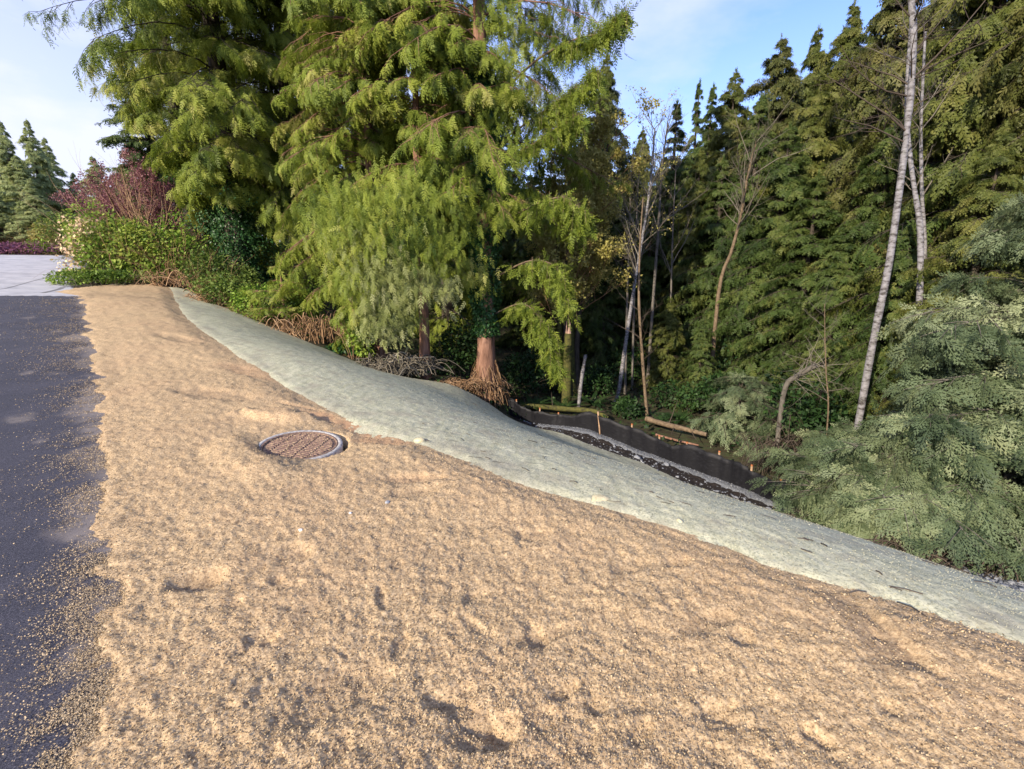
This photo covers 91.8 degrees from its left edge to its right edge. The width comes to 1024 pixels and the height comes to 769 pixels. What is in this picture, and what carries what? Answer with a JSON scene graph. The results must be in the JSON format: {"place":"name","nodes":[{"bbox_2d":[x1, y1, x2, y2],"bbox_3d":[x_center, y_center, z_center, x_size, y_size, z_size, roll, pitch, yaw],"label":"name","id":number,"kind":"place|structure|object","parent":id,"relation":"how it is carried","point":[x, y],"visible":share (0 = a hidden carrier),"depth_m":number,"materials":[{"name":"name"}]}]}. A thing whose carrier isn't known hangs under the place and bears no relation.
{"place":"outdoors","nodes":[
{"label":"outdoors","id":0,"kind":"place"},
{"bbox_2d":[0,254,86,295],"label":"concrete apron","id":1,"kind":"object","parent":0,"point":[22,269],"visible":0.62,"depth_m":18.02,"materials":[{"name":"concrete"}]},
{"bbox_2d":[0,120,30,254],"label":"conifer tree","id":2,"kind":"object","parent":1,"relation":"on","point":[7,146],"visible":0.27,"depth_m":32.08,"materials":[{"name":"green plant"}]},
{"bbox_2d":[0,156,66,254],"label":"conifer tree","id":3,"kind":"object","parent":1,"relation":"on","point":[21,178],"visible":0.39,"depth_m":30.48,"materials":[{"name":"green plant"}]},
{"bbox_2d":[4,178,64,254],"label":"conifer tree","id":4,"kind":"object","parent":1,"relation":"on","point":[32,214],"visible":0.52,"depth_m":29.03,"materials":[{"name":"green plant"}]},
{"bbox_2d":[0,295,122,768],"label":"road","id":5,"kind":"structure","parent":0,"point":[32,545],"depth_m":3.34,"materials":[{"name":"asphalt"}]},
{"bbox_2d":[0,295,148,768],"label":"spilled mulch flakes","id":6,"kind":"object","parent":5,"relation":"on","point":[87,717],"visible":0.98,"depth_m":2.26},
{"bbox_2d":[0,0,943,195],"label":"sky","id":7,"kind":"structure","parent":0,"point":[676,44],"materials":[{"name":"blue"}]},
{"bbox_2d":[56,284,1023,768],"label":"mulch ground","id":8,"kind":"structure","parent":0,"point":[144,326],"depth_m":2.26,"materials":[{"name":"brown wood"}]},
{"bbox_2d":[259,430,342,458],"bbox_3d":[-1.932,0.603,4.529,0.746,0.133,0.746,5,16,5],"label":"manhole","id":9,"kind":"object","parent":8,"relation":"on","point":[309,444],"visible":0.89,"depth_m":4.53,"materials":[{"name":"metal"}]},
{"bbox_2d":[65,357,1023,768],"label":"mulch flakes","id":10,"kind":"object","parent":8,"relation":"on","point":[551,727],"visible":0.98,"depth_m":2.00,"materials":[{"name":"wood"}]},
{"bbox_2d":[70,265,1022,585],"bbox_3d":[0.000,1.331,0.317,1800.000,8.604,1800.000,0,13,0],"label":"ground","id":11,"kind":"structure","parent":0,"point":[652,427],"depth_m":14.76,"materials":[{"name":"soil"}]},
{"bbox_2d":[0,240,62,254],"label":"heather","id":12,"kind":"object","parent":11,"relation":"on","point":[15,247],"visible":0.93,"depth_m":27.11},
{"bbox_2d":[9,118,78,254],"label":"conifer tree","id":13,"kind":"object","parent":11,"relation":"on","point":[36,158],"visible":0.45,"depth_m":31.66,"materials":[{"name":"green plant"}]},
{"bbox_2d":[36,137,69,199],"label":"conifer tree","id":14,"kind":"object","parent":11,"relation":"on","point":[53,163],"visible":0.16,"depth_m":35.04,"materials":[{"name":"green plant"}]},
{"bbox_2d":[25,209,89,254],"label":"garden shrub","id":15,"kind":"object","parent":11,"relation":"on","point":[53,233],"visible":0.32,"depth_m":27.89,"materials":[{"name":"green plant"}]},
{"bbox_2d":[42,267,137,287],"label":"juniper","id":16,"kind":"object","parent":11,"relation":"on","point":[109,276],"visible":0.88,"depth_m":15.79,"materials":[{"name":"green plant"}]},
{"bbox_2d":[13,144,176,267],"bbox_3d":[-14.457,-6.240,18.252,5.253,4.622,4.224,-8,15,-29],"label":"bare shrub","id":17,"kind":"object","parent":11,"relation":"on","point":[133,208],"visible":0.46,"depth_m":17.85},
{"bbox_2d":[23,197,208,282],"bbox_3d":[-13.448,-4.949,17.056,5.530,3.108,5.326,0,13,0],"label":"flowering hedge","id":18,"kind":"object","parent":11,"relation":"on","point":[128,231],"visible":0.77,"depth_m":16.46,"materials":[{"name":"green plant"}]},
{"bbox_2d":[46,144,203,246],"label":"purple tree","id":19,"kind":"object","parent":11,"relation":"on","point":[159,188],"visible":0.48,"depth_m":19.38,"materials":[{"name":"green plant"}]},
{"bbox_2d":[23,0,237,261],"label":"cedar tree","id":20,"kind":"object","parent":11,"relation":"on","point":[145,123],"visible":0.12,"depth_m":17.77,"materials":[{"name":"green plant"}]},
{"bbox_2d":[53,71,218,264],"bbox_3d":[-17.683,-9.923,23.741,7.635,9.834,7.048,-3,14,-12],"label":"conifer tree","id":21,"kind":"object","parent":11,"relation":"on","point":[129,142],"visible":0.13,"depth_m":22.78,"materials":[{"name":"green plant"}]},
{"bbox_2d":[93,210,225,286],"bbox_3d":[-11.708,-4.783,17.468,4.561,2.600,4.921,0,13,0],"label":"green shrub","id":22,"kind":"object","parent":11,"relation":"on","point":[189,238],"visible":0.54,"depth_m":16.73,"materials":[{"name":"green plant"}]},
{"bbox_2d":[128,268,213,287],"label":"dry brambles","id":23,"kind":"object","parent":11,"relation":"on","point":[167,278],"visible":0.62,"depth_m":16.25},
{"bbox_2d":[158,242,247,294],"bbox_3d":[-9.784,-3.715,16.020,2.726,1.795,3.368,3,14,12],"label":"green shrub","id":24,"kind":"object","parent":11,"relation":"on","point":[201,264],"visible":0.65,"depth_m":15.89,"materials":[{"name":"green plant"}]},
{"bbox_2d":[52,0,361,285],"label":"cedar tree","id":25,"kind":"object","parent":11,"relation":"on","point":[224,168],"visible":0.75,"depth_m":15.45,"materials":[{"name":"green plant"}]},
{"bbox_2d":[171,270,258,306],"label":"bramble bush","id":26,"kind":"object","parent":11,"relation":"on","point":[226,291],"visible":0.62,"depth_m":14.95,"materials":[{"name":"green plant"}]},
{"bbox_2d":[188,259,276,305],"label":"bramble bush","id":27,"kind":"object","parent":11,"relation":"on","point":[255,280],"visible":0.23,"depth_m":16.02,"materials":[{"name":"green plant"}]},
{"bbox_2d":[214,282,297,317],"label":"bramble bush","id":28,"kind":"object","parent":11,"relation":"on","point":[239,299],"visible":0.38,"depth_m":14.57,"materials":[{"name":"green plant"}]},
{"bbox_2d":[171,0,382,299],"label":"cedar tree","id":29,"kind":"object","parent":11,"relation":"on","point":[251,97],"visible":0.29,"depth_m":15.94,"materials":[{"name":"green plant"}]},
{"bbox_2d":[240,252,324,328],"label":"young cedar","id":30,"kind":"object","parent":11,"relation":"on","point":[278,310],"visible":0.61,"depth_m":13.78,"materials":[{"name":"green plant"}]},
{"bbox_2d":[259,307,346,343],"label":"dry brambles","id":31,"kind":"object","parent":11,"relation":"on","point":[306,327],"visible":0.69,"depth_m":13.50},
{"bbox_2d":[326,313,376,359],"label":"bright shrub","id":32,"kind":"object","parent":11,"relation":"on","point":[354,336],"visible":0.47,"depth_m":12.94,"materials":[{"name":"green plant"}]},
{"bbox_2d":[273,10,436,319],"bbox_3d":[-6.313,-10.238,22.077,9.178,17.411,10.241,0,13,0],"label":"cedar tree","id":33,"kind":"object","parent":11,"relation":"on","point":[314,283],"visible":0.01,"depth_m":20.78,"materials":[{"name":"green plant"}]},
{"bbox_2d":[269,0,486,361],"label":"cedar tree","id":34,"kind":"object","parent":11,"relation":"on","point":[367,287],"visible":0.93,"depth_m":11.36,"materials":[{"name":"green plant"}]},
{"bbox_2d":[332,0,474,379],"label":"cedar tree","id":35,"kind":"object","parent":11,"relation":"on","point":[413,120],"visible":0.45,"depth_m":11.48,"materials":[{"name":"green plant"}]},
{"bbox_2d":[355,350,465,376],"bbox_3d":[-3.171,-0.510,12.584,3.957,0.687,1.784,0,13,0],"label":"brush pile","id":36,"kind":"object","parent":11,"relation":"on","point":[409,365],"visible":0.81,"depth_m":12.58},
{"bbox_2d":[406,311,476,379],"bbox_3d":[-1.591,-1.252,15.529,2.846,2.265,2.909,-9,16,-33],"label":"undergrowth shrub","id":37,"kind":"object","parent":11,"relation":"on","point":[460,355],"visible":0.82,"depth_m":15.44,"materials":[{"name":"green plant"}]},
{"bbox_2d":[393,0,533,367],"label":"cedar tree","id":38,"kind":"object","parent":11,"relation":"on","point":[441,320],"visible":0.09,"depth_m":18.44,"materials":[{"name":"green plant"}]},
{"bbox_2d":[351,0,640,407],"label":"cedar tree","id":39,"kind":"object","parent":11,"relation":"on","point":[492,100],"visible":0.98,"depth_m":11.47,"materials":[{"name":"green plant"}]},
{"bbox_2d":[211,272,821,454],"bbox_3d":[6.017,-3.173,22.893,40.171,4.270,26.202,0,13,0],"label":"ground cover","id":40,"kind":"object","parent":11,"relation":"on","point":[643,422],"visible":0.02,"depth_m":14.80,"materials":[{"name":"green plant"}]},
{"bbox_2d":[495,175,550,347],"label":"conifer tree","id":41,"kind":"object","parent":11,"relation":"on","point":[519,253],"visible":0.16,"depth_m":23.03,"materials":[{"name":"green plant"}]},
{"bbox_2d":[500,349,552,400],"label":"undergrowth shrub","id":42,"kind":"object","parent":11,"relation":"on","point":[525,373],"visible":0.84,"depth_m":15.19,"materials":[{"name":"green plant"}]},
{"bbox_2d":[561,321,571,404],"bbox_3d":[1.731,-0.626,15.483,0.335,2.772,0.330,0,13,0],"label":"broken snag","id":43,"kind":"object","parent":11,"relation":"on","point":[568,343],"visible":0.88,"depth_m":15.37,"materials":[{"name":"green plant"}]},
{"bbox_2d":[511,87,663,396],"bbox_3d":[2.112,-4.169,16.009,4.224,9.638,3.461,-5,14,-19],"label":"maple tree","id":44,"kind":"object","parent":11,"relation":"on","point":[599,203],"visible":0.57,"depth_m":15.26,"materials":[{"name":"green plant"}]},
{"bbox_2d":[577,363,630,399],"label":"undergrowth shrub","id":45,"kind":"object","parent":11,"relation":"on","point":[595,380],"visible":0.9,"depth_m":16.97,"materials":[{"name":"green plant"}]},
{"bbox_2d":[562,212,653,384],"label":"conifer tree","id":46,"kind":"object","parent":11,"relation":"on","point":[592,336],"visible":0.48,"depth_m":18.81,"materials":[{"name":"green plant"}]},
{"bbox_2d":[584,52,641,326],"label":"conifer tree","id":47,"kind":"object","parent":11,"relation":"on","point":[608,72],"visible":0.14,"depth_m":22.94,"materials":[{"name":"green plant"}]},
{"bbox_2d":[585,348,651,385],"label":"undergrowth shrub","id":48,"kind":"object","parent":11,"relation":"on","point":[636,373],"visible":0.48,"depth_m":18.35,"materials":[{"name":"green plant"}]},
{"bbox_2d":[607,394,646,419],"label":"undergrowth shrub","id":49,"kind":"object","parent":11,"relation":"on","point":[624,407],"visible":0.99,"depth_m":14.10,"materials":[{"name":"green plant"}]},
{"bbox_2d":[606,158,652,332],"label":"conifer tree","id":50,"kind":"object","parent":11,"relation":"on","point":[620,225],"visible":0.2,"depth_m":22.62,"materials":[{"name":"green plant"}]},
{"bbox_2d":[603,197,660,416],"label":"alder tree","id":51,"kind":"object","parent":11,"relation":"on","point":[642,352],"visible":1,"depth_m":13.66,"materials":[{"name":"brown plant"}]},
{"bbox_2d":[602,133,666,393],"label":"alder tree","id":52,"kind":"object","parent":11,"relation":"on","point":[625,367],"visible":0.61,"depth_m":15.87,"materials":[{"name":"grey plant"}]},
{"bbox_2d":[607,150,669,389],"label":"alder tree","id":53,"kind":"object","parent":11,"relation":"on","point":[633,331],"visible":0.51,"depth_m":16.52,"materials":[{"name":"grey plant"}]},
{"bbox_2d":[609,198,675,366],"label":"conifer tree","id":54,"kind":"object","parent":11,"relation":"on","point":[647,262],"visible":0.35,"depth_m":20.17,"materials":[{"name":"green plant"}]},
{"bbox_2d":[631,127,665,228],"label":"conifer tree","id":55,"kind":"object","parent":11,"relation":"on","point":[642,135],"visible":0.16,"depth_m":30.35,"materials":[{"name":"green plant"}]},
{"bbox_2d":[608,85,690,401],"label":"alder tree","id":56,"kind":"object","parent":11,"relation":"on","point":[624,351],"visible":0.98,"depth_m":14.21,"materials":[{"name":"grey plant"}]},
{"bbox_2d":[508,399,807,517],"bbox_3d":[2.763,1.395,11.071,1.063,0.992,7.850,-11,17,-38],"label":"silt fence","id":57,"kind":"object","parent":11,"relation":"on","point":[718,465],"visible":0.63,"depth_m":10.97,"materials":[{"name":"black fabric"}]},
{"bbox_2d":[616,156,704,341],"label":"conifer tree","id":58,"kind":"object","parent":11,"relation":"on","point":[686,165],"visible":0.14,"depth_m":20.45,"materials":[{"name":"green plant"}]},
{"bbox_2d":[632,297,689,393],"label":"conifer tree","id":59,"kind":"object","parent":11,"relation":"on","point":[665,369],"visible":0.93,"depth_m":16.60,"materials":[{"name":"green plant"}]},
{"bbox_2d":[638,379,690,409],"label":"undergrowth shrub","id":60,"kind":"object","parent":11,"relation":"on","point":[662,387],"visible":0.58,"depth_m":15.00,"materials":[{"name":"green plant"}]},
{"bbox_2d":[644,99,687,255],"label":"conifer tree","id":61,"kind":"object","parent":11,"relation":"on","point":[670,175],"visible":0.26,"depth_m":23.77,"materials":[{"name":"green plant"}]},
{"bbox_2d":[640,123,699,351],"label":"alder tree","id":62,"kind":"object","parent":11,"relation":"on","point":[672,227],"visible":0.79,"depth_m":16.64,"materials":[{"name":"grey plant"}]},
{"bbox_2d":[628,99,718,385],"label":"alder tree","id":63,"kind":"object","parent":11,"relation":"on","point":[654,275],"visible":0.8,"depth_m":16.41,"materials":[{"name":"brown plant"}]},
{"bbox_2d":[638,147,723,370],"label":"conifer tree","id":64,"kind":"object","parent":11,"relation":"on","point":[700,171],"visible":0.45,"depth_m":18.59,"materials":[{"name":"green plant"}]},
{"bbox_2d":[681,79,705,181],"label":"conifer tree","id":65,"kind":"object","parent":11,"relation":"on","point":[696,119],"visible":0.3,"depth_m":28.44,"materials":[{"name":"green plant"}]},
{"bbox_2d":[643,154,744,377],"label":"conifer tree","id":66,"kind":"object","parent":11,"relation":"on","point":[703,287],"visible":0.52,"depth_m":17.67,"materials":[{"name":"green plant"}]},
{"bbox_2d":[670,319,722,413],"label":"conifer tree","id":67,"kind":"object","parent":11,"relation":"on","point":[697,356],"visible":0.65,"depth_m":14.51,"materials":[{"name":"green plant"}]},
{"bbox_2d":[660,370,744,418],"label":"undergrowth shrub","id":68,"kind":"object","parent":11,"relation":"on","point":[696,397],"visible":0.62,"depth_m":13.65,"materials":[{"name":"green plant"}]},
{"bbox_2d":[693,82,718,164],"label":"conifer tree","id":69,"kind":"object","parent":11,"relation":"on","point":[711,99],"visible":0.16,"depth_m":26.50,"materials":[{"name":"green plant"}]},
{"bbox_2d":[647,91,779,365],"bbox_3d":[8.533,-4.884,18.354,5.489,10.606,5.067,-13,18,-43],"label":"conifer tree","id":70,"kind":"object","parent":11,"relation":"on","point":[748,230],"visible":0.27,"depth_m":17.03,"materials":[{"name":"green plant"}]},
{"bbox_2d":[700,66,750,220],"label":"conifer tree","id":71,"kind":"object","parent":11,"relation":"on","point":[731,99],"visible":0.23,"depth_m":24.17,"materials":[{"name":"green plant"}]},
{"bbox_2d":[672,369,796,456],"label":"cedar","id":72,"kind":"object","parent":11,"relation":"on","point":[738,406],"visible":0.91,"depth_m":11.76,"materials":[{"name":"green plant"}]},
{"bbox_2d":[686,367,814,434],"bbox_3d":[6.416,0.327,12.957,2.602,1.933,3.055,-9,16,-33],"label":"undergrowth shrub","id":73,"kind":"object","parent":11,"relation":"on","point":[767,375],"visible":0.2,"depth_m":12.26,"materials":[{"name":"green plant"}]},
{"bbox_2d":[672,118,834,400],"bbox_3d":[8.237,-3.371,15.423,5.280,8.870,4.873,-1,13,-4],"label":"conifer tree","id":74,"kind":"object","parent":11,"relation":"on","point":[787,183],"visible":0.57,"depth_m":14.51,"materials":[{"name":"green plant"}]},
{"bbox_2d":[716,33,807,239],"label":"conifer tree","id":75,"kind":"object","parent":11,"relation":"on","point":[789,83],"visible":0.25,"depth_m":19.89,"materials":[{"name":"green plant"}]},
{"bbox_2d":[710,91,817,366],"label":"bare tree","id":76,"kind":"object","parent":11,"relation":"on","point":[745,183],"visible":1,"depth_m":13.77,"materials":[{"name":"brown plant"}]},
{"bbox_2d":[729,414,829,477],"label":"dead twigs","id":77,"kind":"object","parent":11,"relation":"on","point":[775,442],"visible":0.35,"depth_m":10.28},
{"bbox_2d":[711,169,861,400],"bbox_3d":[8.074,-2.385,14.335,4.439,7.147,4.809,0,13,-1],"label":"conifer tree","id":78,"kind":"object","parent":11,"relation":"on","point":[792,246],"visible":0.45,"depth_m":13.69,"materials":[{"name":"green plant"}]},
{"bbox_2d":[737,67,851,322],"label":"conifer tree","id":79,"kind":"object","parent":11,"relation":"on","point":[813,108],"visible":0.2,"depth_m":15.60,"materials":[{"name":"green plant"}]},
{"bbox_2d":[778,23,830,142],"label":"conifer tree","id":80,"kind":"object","parent":11,"relation":"on","point":[814,55],"visible":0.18,"depth_m":20.95,"materials":[{"name":"green plant"}]},
{"bbox_2d":[740,376,870,452],"bbox_3d":[6.642,0.730,10.869,2.749,1.852,3.282,12,18,42],"label":"undergrowth shrub","id":81,"kind":"object","parent":11,"relation":"on","point":[819,413],"visible":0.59,"depth_m":10.83,"materials":[{"name":"green plant"}]},
{"bbox_2d":[733,415,879,488],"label":"cedar","id":82,"kind":"object","parent":11,"relation":"on","point":[777,454],"visible":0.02,"depth_m":9.10,"materials":[{"name":"green plant"}]},
{"bbox_2d":[763,285,858,436],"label":"bare sapling","id":83,"kind":"object","parent":11,"relation":"on","point":[826,368],"visible":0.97,"depth_m":9.74,"materials":[{"name":"brown plant"}]},
{"bbox_2d":[758,221,866,429],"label":"conifer tree","id":84,"kind":"object","parent":11,"relation":"on","point":[838,262],"visible":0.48,"depth_m":12.15,"materials":[{"name":"green plant"}]},
{"bbox_2d":[775,333,849,447],"bbox_3d":[6.268,0.374,10.319,1.240,3.003,1.423,7,15,29],"label":"uprooted snag","id":85,"kind":"object","parent":11,"relation":"on","point":[797,375],"visible":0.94,"depth_m":10.39,"materials":[{"name":"grey plant"}]},
{"bbox_2d":[807,0,880,197],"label":"conifer tree","id":86,"kind":"object","parent":11,"relation":"on","point":[849,37],"visible":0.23,"depth_m":16.60,"materials":[{"name":"green plant"}]},
{"bbox_2d":[783,0,922,347],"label":"conifer tree","id":87,"kind":"object","parent":11,"relation":"on","point":[885,21],"visible":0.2,"depth_m":14.05,"materials":[{"name":"green plant"}]},
{"bbox_2d":[787,217,930,432],"bbox_3d":[8.221,-0.787,10.657,3.043,5.345,2.809,2,14,7],"label":"conifer tree","id":88,"kind":"object","parent":11,"relation":"on","point":[904,262],"visible":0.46,"depth_m":10.32,"materials":[{"name":"green plant"}]},
{"bbox_2d":[790,96,937,398],"bbox_3d":[9.400,-2.692,12.559,4.126,8.636,4.470,1,13,4],"label":"conifer tree","id":89,"kind":"object","parent":11,"relation":"on","point":[868,228],"visible":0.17,"depth_m":12.09,"materials":[{"name":"green plant"}]},
{"bbox_2d":[773,426,967,556],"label":"cedar","id":90,"kind":"object","parent":11,"relation":"on","point":[815,511],"visible":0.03,"depth_m":7.65,"materials":[{"name":"green plant"}]},
{"bbox_2d":[756,0,1008,390],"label":"conifer tree","id":91,"kind":"object","parent":11,"relation":"on","point":[869,142],"visible":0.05,"depth_m":12.01,"materials":[{"name":"green plant"}]},
{"bbox_2d":[745,429,1023,582],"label":"cedar","id":92,"kind":"object","parent":11,"relation":"on","point":[863,499],"visible":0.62,"depth_m":6.09,"materials":[{"name":"green plant"}]},
{"bbox_2d":[855,0,958,392],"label":"birch tree","id":93,"kind":"object","parent":11,"relation":"on","point":[920,240],"visible":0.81,"depth_m":8.94,"materials":[{"name":"white plant"}]},
{"bbox_2d":[799,0,1023,425],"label":"conifer tree","id":94,"kind":"object","parent":11,"relation":"on","point":[959,110],"visible":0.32,"depth_m":9.49,"materials":[{"name":"green plant"}]},
{"bbox_2d":[809,0,1023,418],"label":"conifer tree","id":95,"kind":"object","parent":11,"relation":"on","point":[932,224],"visible":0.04,"depth_m":10.21,"materials":[{"name":"green plant"}]},
{"bbox_2d":[812,0,1021,429],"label":"birch tree","id":96,"kind":"object","parent":11,"relation":"on","point":[912,14],"visible":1,"depth_m":7.65,"materials":[{"name":"white plant"}]},
{"bbox_2d":[813,176,1023,579],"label":"cedar tree","id":97,"kind":"object","parent":11,"relation":"on","point":[981,354],"visible":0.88,"depth_m":6.01,"materials":[{"name":"green plant"}]},
{"bbox_2d":[883,31,961,300],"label":"birch tree","id":98,"kind":"object","parent":11,"relation":"on","point":[920,171],"visible":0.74,"depth_m":9.55,"materials":[{"name":"grey plant"}]},
{"bbox_2d":[848,7,1023,414],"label":"conifer tree","id":99,"kind":"object","parent":11,"relation":"on","point":[1010,75],"visible":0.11,"depth_m":8.68,"materials":[{"name":"green plant"}]},
{"bbox_2d":[854,119,1023,425],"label":"conifer tree","id":100,"kind":"object","parent":11,"relation":"on","point":[985,194],"visible":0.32,"depth_m":8.55,"materials":[{"name":"green plant"}]},
{"bbox_2d":[867,530,1022,581],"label":"dead twigs","id":101,"kind":"object","parent":11,"relation":"on","point":[936,555],"visible":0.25,"depth_m":5.62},
{"bbox_2d":[168,287,1023,644],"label":"hydroseeded slope","id":102,"kind":"structure","parent":0,"point":[292,363],"depth_m":4.23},
{"bbox_2d":[319,352,1023,638],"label":"hydroseed fibres","id":103,"kind":"object","parent":102,"relation":"on","point":[675,480],"visible":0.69,"depth_m":3.52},
{"bbox_2d":[421,401,996,616],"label":"twig litter","id":104,"kind":"object","parent":102,"relation":"on","point":[763,515],"visible":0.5,"depth_m":3.53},
{"bbox_2d":[508,413,793,516],"bbox_3d":[2.752,1.503,10.870,1.758,0.650,8.520,-10,16,-35],"label":"ditch","id":105,"kind":"object","parent":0,"point":[588,439],"visible":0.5,"depth_m":10.45,"materials":[{"name":"soil"}]},
{"bbox_2d":[535,424,790,513],"bbox_3d":[2.979,1.602,11.052,1.255,0.351,6.606,-12,18,-41],"label":"gravel strip","id":106,"kind":"object","parent":105,"relation":"in","point":[693,472],"visible":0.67,"depth_m":10.63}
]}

